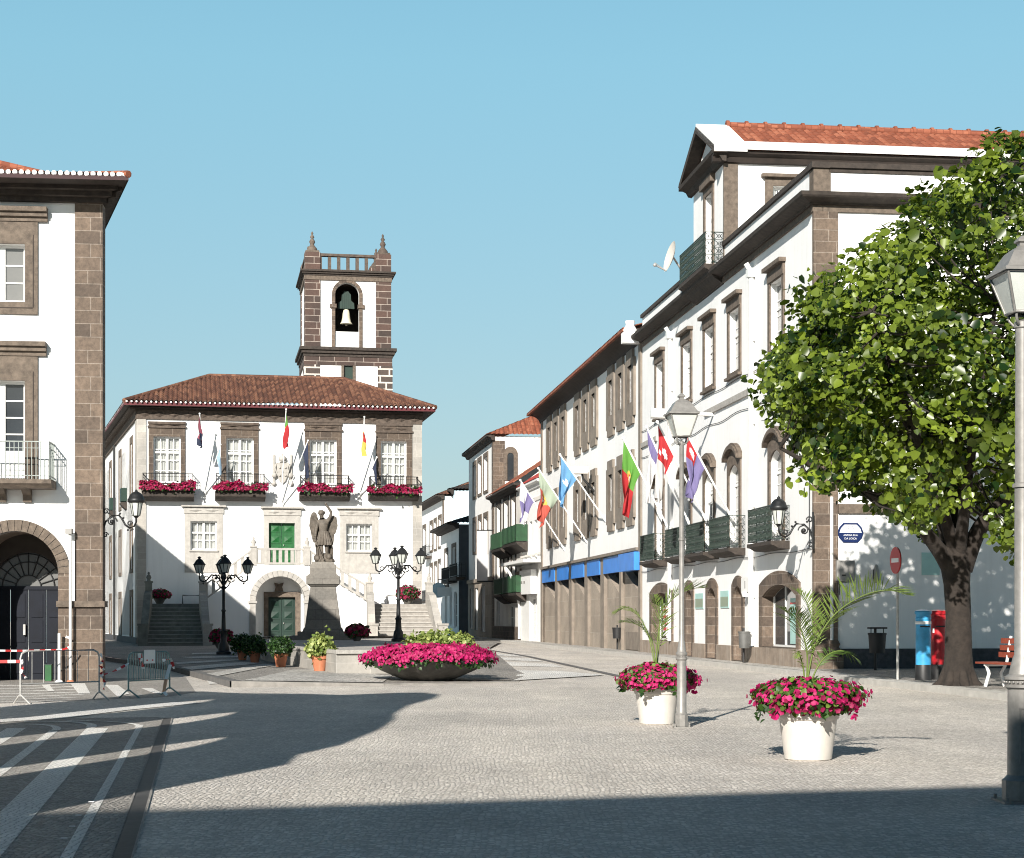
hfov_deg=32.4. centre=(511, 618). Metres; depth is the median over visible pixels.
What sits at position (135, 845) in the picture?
drain edge
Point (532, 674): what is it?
pale paving
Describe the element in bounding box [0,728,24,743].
paving stripe
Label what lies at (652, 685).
flower planter
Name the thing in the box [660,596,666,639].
shop window
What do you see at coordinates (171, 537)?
town hall
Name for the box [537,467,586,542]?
flag
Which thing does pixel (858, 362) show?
linden tree
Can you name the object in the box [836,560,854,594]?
meter box
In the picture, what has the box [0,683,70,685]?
paving stripe
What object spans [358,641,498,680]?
flower bowl
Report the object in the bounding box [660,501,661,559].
window
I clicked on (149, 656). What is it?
paper notice
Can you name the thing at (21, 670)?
barrier tape
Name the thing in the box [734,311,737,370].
window
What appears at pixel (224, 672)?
paving stripe
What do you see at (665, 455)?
flag
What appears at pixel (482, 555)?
banner
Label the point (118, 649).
raised pavement
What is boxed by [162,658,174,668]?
barrier tape
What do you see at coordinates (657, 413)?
floodlight
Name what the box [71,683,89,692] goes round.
paving square
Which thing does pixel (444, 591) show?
shop sign
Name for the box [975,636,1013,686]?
bench
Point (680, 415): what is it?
street lamp
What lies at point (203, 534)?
window
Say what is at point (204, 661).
paving stripe
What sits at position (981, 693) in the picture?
kerb
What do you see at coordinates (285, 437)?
flag
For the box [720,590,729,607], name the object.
notice panel
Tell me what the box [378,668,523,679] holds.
dark paving
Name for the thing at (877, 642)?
litter bin
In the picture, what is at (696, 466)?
flag
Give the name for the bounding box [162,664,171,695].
barrier tape
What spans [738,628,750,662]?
litter bin
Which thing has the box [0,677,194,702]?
sidewalk
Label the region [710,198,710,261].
window
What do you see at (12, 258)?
window
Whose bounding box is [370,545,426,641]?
candelabra lamp
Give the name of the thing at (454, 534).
house
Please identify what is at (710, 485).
window
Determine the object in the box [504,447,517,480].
gable window
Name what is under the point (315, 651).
potted plant
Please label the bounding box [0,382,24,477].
window
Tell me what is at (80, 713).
paving band
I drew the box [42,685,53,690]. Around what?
paving square
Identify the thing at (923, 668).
post box
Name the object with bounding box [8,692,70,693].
paving stripe
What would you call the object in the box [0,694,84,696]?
paving stripe
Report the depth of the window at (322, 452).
88.42 m
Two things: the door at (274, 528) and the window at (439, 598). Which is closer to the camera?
the door at (274, 528)
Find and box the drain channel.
[112,718,170,857]
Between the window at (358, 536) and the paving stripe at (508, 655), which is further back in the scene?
the window at (358, 536)
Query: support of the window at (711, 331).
in the corner building at (777, 207)
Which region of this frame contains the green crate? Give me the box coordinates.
[44,664,52,680]
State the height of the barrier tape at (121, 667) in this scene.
0.230 m
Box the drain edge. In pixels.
[109,717,172,857]
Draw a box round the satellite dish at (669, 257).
[653,241,679,270]
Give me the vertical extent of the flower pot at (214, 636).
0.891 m
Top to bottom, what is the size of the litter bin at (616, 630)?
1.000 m
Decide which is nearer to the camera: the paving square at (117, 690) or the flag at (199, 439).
the paving square at (117, 690)
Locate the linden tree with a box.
[740,127,1023,685]
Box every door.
[0,586,57,679]
[268,597,294,635]
[269,523,293,561]
[1019,708,1023,763]
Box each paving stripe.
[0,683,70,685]
[0,686,72,688]
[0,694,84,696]
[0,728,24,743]
[0,728,107,855]
[0,731,56,775]
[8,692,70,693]
[60,725,142,857]
[174,659,238,663]
[182,662,257,669]
[185,656,248,657]
[207,664,272,675]
[497,654,522,656]
[501,657,543,661]
[507,662,560,666]
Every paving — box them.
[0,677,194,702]
[0,717,161,857]
[246,669,391,681]
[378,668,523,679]
[513,670,600,679]
[819,668,1009,688]
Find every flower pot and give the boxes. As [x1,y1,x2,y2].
[152,588,171,603]
[208,628,233,648]
[344,623,371,640]
[395,584,420,603]
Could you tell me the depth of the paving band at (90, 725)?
23.21 m
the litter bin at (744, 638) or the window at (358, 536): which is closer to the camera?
the litter bin at (744, 638)
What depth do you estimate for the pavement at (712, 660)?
51.25 m
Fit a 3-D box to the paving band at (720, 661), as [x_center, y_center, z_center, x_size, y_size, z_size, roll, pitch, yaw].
[5.766,1.284,55.146,0.112,0.001,24.714,0,0,-7]
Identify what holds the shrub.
in the flower bowl
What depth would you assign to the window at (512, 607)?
107.57 m
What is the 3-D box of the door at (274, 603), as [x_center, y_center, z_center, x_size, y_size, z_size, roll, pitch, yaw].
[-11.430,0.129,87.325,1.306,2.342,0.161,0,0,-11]
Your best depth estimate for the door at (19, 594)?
39.92 m
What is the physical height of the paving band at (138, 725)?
0.001 m
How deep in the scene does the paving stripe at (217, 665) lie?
47.11 m
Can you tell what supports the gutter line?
on the ground
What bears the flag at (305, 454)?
attached to the town hall
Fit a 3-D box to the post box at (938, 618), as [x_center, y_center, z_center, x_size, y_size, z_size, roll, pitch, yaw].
[8.940,0.552,36.900,0.356,1.470,0.356,0,0,0]
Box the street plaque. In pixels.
[838,523,862,542]
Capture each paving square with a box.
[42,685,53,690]
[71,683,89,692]
[106,685,129,696]
[142,688,161,692]
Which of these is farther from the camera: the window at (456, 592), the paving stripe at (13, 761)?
the window at (456, 592)
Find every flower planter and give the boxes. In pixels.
[612,577,708,724]
[746,570,914,760]
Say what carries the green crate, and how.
on the sidewalk at (181, 685)
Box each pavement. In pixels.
[10,639,519,682]
[473,636,1007,691]
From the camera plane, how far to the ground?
15.77 m
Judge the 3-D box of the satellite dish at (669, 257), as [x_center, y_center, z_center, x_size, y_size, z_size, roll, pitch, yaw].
[5.281,-11.977,58.347,0.804,1.016,1.406,0,0,42]
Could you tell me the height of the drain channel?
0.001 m
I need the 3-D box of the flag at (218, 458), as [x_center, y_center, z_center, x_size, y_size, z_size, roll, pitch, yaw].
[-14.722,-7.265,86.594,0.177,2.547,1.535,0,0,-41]
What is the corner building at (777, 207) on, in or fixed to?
on the ground
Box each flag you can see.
[197,413,204,495]
[203,444,221,496]
[280,408,288,506]
[282,440,308,506]
[358,416,366,497]
[360,456,377,496]
[519,479,564,550]
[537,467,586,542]
[559,453,605,521]
[622,437,666,527]
[645,425,689,524]
[654,420,707,522]
[685,438,733,520]
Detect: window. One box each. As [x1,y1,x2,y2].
[0,245,24,301]
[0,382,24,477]
[153,437,180,482]
[190,521,216,549]
[226,438,252,482]
[310,440,335,484]
[346,524,371,550]
[381,441,405,485]
[439,598,440,615]
[456,592,456,627]
[480,462,480,492]
[484,586,484,631]
[486,458,486,488]
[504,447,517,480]
[511,605,513,626]
[533,597,536,639]
[536,520,536,558]
[660,364,661,407]
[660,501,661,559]
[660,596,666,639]
[687,345,689,397]
[687,498,689,553]
[709,329,712,384]
[709,481,712,518]
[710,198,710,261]
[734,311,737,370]
[734,470,737,547]
[773,187,781,195]
[773,586,795,647]
[776,281,780,345]
[776,455,780,540]
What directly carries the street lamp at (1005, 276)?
on the ground
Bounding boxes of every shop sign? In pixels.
[433,579,444,597]
[437,584,451,595]
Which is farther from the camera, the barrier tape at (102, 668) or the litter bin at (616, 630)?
the litter bin at (616, 630)
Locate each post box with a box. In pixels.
[914,609,931,679]
[931,609,945,679]
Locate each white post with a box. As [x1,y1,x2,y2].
[55,633,62,681]
[65,528,73,681]
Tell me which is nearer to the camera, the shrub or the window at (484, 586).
the shrub
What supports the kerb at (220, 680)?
on the ground
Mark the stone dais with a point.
(344, 657)
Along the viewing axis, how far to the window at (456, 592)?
136.09 m
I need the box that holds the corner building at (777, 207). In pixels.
[631,120,1023,668]
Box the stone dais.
[252,636,407,673]
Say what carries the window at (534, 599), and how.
in the shop house at (529, 614)
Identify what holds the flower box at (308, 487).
on the town hall
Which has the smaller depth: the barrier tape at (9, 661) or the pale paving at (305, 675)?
the barrier tape at (9, 661)
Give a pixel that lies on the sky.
(518, 165)
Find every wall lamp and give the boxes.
[104,489,144,536]
[769,496,813,548]
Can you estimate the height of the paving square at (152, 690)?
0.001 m
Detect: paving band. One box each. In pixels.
[0,702,196,721]
[24,721,96,727]
[34,724,60,729]
[67,720,141,727]
[628,652,800,669]
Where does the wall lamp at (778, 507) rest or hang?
attached to the corner building at (777, 207)
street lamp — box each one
[663,393,699,727]
[985,236,1023,804]
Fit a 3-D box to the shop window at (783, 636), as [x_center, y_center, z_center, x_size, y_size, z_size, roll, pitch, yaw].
[7.620,-0.070,48.169,0.439,1.740,3.392,0,0,0]
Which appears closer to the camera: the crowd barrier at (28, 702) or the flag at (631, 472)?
the crowd barrier at (28, 702)
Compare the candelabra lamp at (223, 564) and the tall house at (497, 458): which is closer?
the candelabra lamp at (223, 564)
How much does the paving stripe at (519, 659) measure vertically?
0.001 m
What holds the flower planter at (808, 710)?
on the ground
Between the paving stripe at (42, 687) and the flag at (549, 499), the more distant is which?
the flag at (549, 499)
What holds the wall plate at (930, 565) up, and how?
attached to the corner building at (777, 207)
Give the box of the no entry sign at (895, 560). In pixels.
[890,547,901,679]
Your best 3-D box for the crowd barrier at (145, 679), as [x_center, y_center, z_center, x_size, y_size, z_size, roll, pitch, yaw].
[-6.455,0.998,31.372,0.457,0.825,1.284,0,0,24]
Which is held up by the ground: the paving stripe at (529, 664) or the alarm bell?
the paving stripe at (529, 664)
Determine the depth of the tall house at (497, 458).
117.32 m
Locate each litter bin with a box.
[612,625,620,648]
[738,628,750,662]
[867,627,886,669]
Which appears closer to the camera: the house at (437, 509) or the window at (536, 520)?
the window at (536, 520)
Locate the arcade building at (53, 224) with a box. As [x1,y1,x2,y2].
[0,160,131,681]
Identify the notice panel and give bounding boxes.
[695,593,703,608]
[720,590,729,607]
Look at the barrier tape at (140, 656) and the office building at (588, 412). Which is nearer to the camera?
the barrier tape at (140, 656)
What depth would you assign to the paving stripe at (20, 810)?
14.39 m
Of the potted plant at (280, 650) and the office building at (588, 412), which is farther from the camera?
the office building at (588, 412)
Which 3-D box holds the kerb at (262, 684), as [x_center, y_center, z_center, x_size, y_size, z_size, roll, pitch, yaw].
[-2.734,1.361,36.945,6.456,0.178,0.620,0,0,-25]
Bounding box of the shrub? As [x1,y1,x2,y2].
[400,628,479,647]
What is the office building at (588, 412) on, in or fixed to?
on the ground
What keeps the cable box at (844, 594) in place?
attached to the corner building at (777, 207)
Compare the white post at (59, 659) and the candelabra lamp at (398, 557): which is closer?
the white post at (59, 659)
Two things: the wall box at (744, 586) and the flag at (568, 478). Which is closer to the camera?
the wall box at (744, 586)
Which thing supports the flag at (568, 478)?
attached to the office building at (588, 412)
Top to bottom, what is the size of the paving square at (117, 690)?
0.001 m
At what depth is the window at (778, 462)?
48.96 m
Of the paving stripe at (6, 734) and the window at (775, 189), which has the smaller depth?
the paving stripe at (6, 734)
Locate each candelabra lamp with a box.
[193,554,253,654]
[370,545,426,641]
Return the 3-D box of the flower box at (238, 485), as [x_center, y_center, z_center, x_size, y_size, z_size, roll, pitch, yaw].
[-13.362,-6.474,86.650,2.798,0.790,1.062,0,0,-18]
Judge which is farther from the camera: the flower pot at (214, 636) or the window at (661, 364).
the flower pot at (214, 636)
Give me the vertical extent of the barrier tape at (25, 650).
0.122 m
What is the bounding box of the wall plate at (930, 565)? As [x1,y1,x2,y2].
[922,553,939,574]
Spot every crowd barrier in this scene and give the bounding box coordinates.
[13,649,108,703]
[119,651,180,697]
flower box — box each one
[139,479,196,494]
[212,479,268,492]
[297,481,353,495]
[366,483,422,498]
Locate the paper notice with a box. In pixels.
[144,650,154,663]
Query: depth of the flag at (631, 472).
62.52 m
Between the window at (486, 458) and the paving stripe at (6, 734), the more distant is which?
the window at (486, 458)
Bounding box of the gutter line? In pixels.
[493,650,618,675]
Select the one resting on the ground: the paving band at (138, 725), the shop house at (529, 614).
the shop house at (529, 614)
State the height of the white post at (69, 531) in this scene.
3.349 m
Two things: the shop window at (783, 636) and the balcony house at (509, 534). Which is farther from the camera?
the balcony house at (509, 534)
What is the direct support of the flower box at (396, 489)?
on the town hall
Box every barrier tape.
[0,646,70,651]
[0,660,19,662]
[20,660,26,677]
[99,653,105,689]
[102,663,128,675]
[138,653,144,668]
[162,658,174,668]
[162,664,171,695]
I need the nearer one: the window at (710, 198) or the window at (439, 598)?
the window at (710, 198)
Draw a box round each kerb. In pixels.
[105,656,239,686]
[231,681,518,686]
[472,637,1007,700]
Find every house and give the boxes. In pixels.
[422,482,468,615]
[430,516,468,634]
[445,484,468,523]
[462,416,540,637]
[485,460,540,639]
[501,473,540,641]
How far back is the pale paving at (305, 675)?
39.29 m
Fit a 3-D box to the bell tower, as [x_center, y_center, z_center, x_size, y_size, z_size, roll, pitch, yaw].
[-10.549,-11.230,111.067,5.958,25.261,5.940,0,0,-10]
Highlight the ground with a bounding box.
[0,622,1023,857]
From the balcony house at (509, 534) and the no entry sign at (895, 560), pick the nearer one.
the no entry sign at (895, 560)
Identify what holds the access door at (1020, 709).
in the street lamp at (1005, 276)
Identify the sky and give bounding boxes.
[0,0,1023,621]
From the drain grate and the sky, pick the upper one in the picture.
the sky
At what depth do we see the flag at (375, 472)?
87.57 m
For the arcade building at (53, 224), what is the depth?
38.41 m
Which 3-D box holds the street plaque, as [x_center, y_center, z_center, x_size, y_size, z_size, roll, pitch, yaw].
[8.662,-2.187,45.044,0.686,0.502,0.038,0,0,-7]
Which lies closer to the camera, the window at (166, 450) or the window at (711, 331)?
the window at (711, 331)
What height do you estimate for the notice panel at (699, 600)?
0.499 m
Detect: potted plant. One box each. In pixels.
[229,632,249,659]
[241,632,268,662]
[265,632,295,666]
[303,625,338,670]
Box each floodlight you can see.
[569,466,593,491]
[650,408,713,418]
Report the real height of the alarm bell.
0.470 m
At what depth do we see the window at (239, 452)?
87.67 m
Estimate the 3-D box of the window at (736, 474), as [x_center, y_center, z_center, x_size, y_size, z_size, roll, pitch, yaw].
[6.904,-3.375,53.178,0.187,2.550,1.242,0,0,-2]
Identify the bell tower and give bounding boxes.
[295,232,396,405]
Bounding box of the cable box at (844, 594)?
[838,583,853,613]
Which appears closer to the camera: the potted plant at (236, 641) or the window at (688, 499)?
the potted plant at (236, 641)
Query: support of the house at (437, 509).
on the ground
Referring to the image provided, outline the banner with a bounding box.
[477,530,492,581]
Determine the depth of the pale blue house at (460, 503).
150.05 m
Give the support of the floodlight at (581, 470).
attached to the office building at (588, 412)
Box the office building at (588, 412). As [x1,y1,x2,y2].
[526,320,641,651]
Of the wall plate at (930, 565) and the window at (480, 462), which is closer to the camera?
the wall plate at (930, 565)
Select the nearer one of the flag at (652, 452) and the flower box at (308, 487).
the flag at (652, 452)
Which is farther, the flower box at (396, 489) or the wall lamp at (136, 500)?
the flower box at (396, 489)
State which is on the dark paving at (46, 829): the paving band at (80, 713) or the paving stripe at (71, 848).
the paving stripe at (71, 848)
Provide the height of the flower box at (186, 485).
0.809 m
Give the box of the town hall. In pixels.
[105,374,448,645]
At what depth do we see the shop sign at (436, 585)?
141.94 m
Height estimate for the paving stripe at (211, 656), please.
0.001 m
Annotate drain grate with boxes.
[112,720,170,855]
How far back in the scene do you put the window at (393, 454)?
89.07 m
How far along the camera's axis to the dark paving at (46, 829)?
15.05 m
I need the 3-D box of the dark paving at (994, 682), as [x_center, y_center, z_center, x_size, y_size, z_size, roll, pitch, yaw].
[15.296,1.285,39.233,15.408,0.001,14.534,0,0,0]
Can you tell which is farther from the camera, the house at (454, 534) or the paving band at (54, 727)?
the house at (454, 534)
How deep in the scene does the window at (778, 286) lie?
48.96 m
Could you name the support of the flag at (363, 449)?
attached to the town hall
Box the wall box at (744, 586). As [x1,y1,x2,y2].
[741,577,747,596]
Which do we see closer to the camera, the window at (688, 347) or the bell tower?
the window at (688, 347)
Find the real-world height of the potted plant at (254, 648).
0.893 m
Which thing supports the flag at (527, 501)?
attached to the office building at (588, 412)
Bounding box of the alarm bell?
[873,565,878,582]
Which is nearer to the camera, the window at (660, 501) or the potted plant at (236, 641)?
the potted plant at (236, 641)
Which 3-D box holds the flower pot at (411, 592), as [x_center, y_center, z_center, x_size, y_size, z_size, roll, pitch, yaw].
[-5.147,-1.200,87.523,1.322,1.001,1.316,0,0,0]
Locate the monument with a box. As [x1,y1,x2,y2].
[290,503,352,639]
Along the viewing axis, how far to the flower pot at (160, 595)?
85.14 m
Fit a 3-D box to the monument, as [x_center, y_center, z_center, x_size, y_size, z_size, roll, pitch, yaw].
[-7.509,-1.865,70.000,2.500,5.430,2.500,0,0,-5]
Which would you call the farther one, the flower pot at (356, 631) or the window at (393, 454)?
the window at (393, 454)

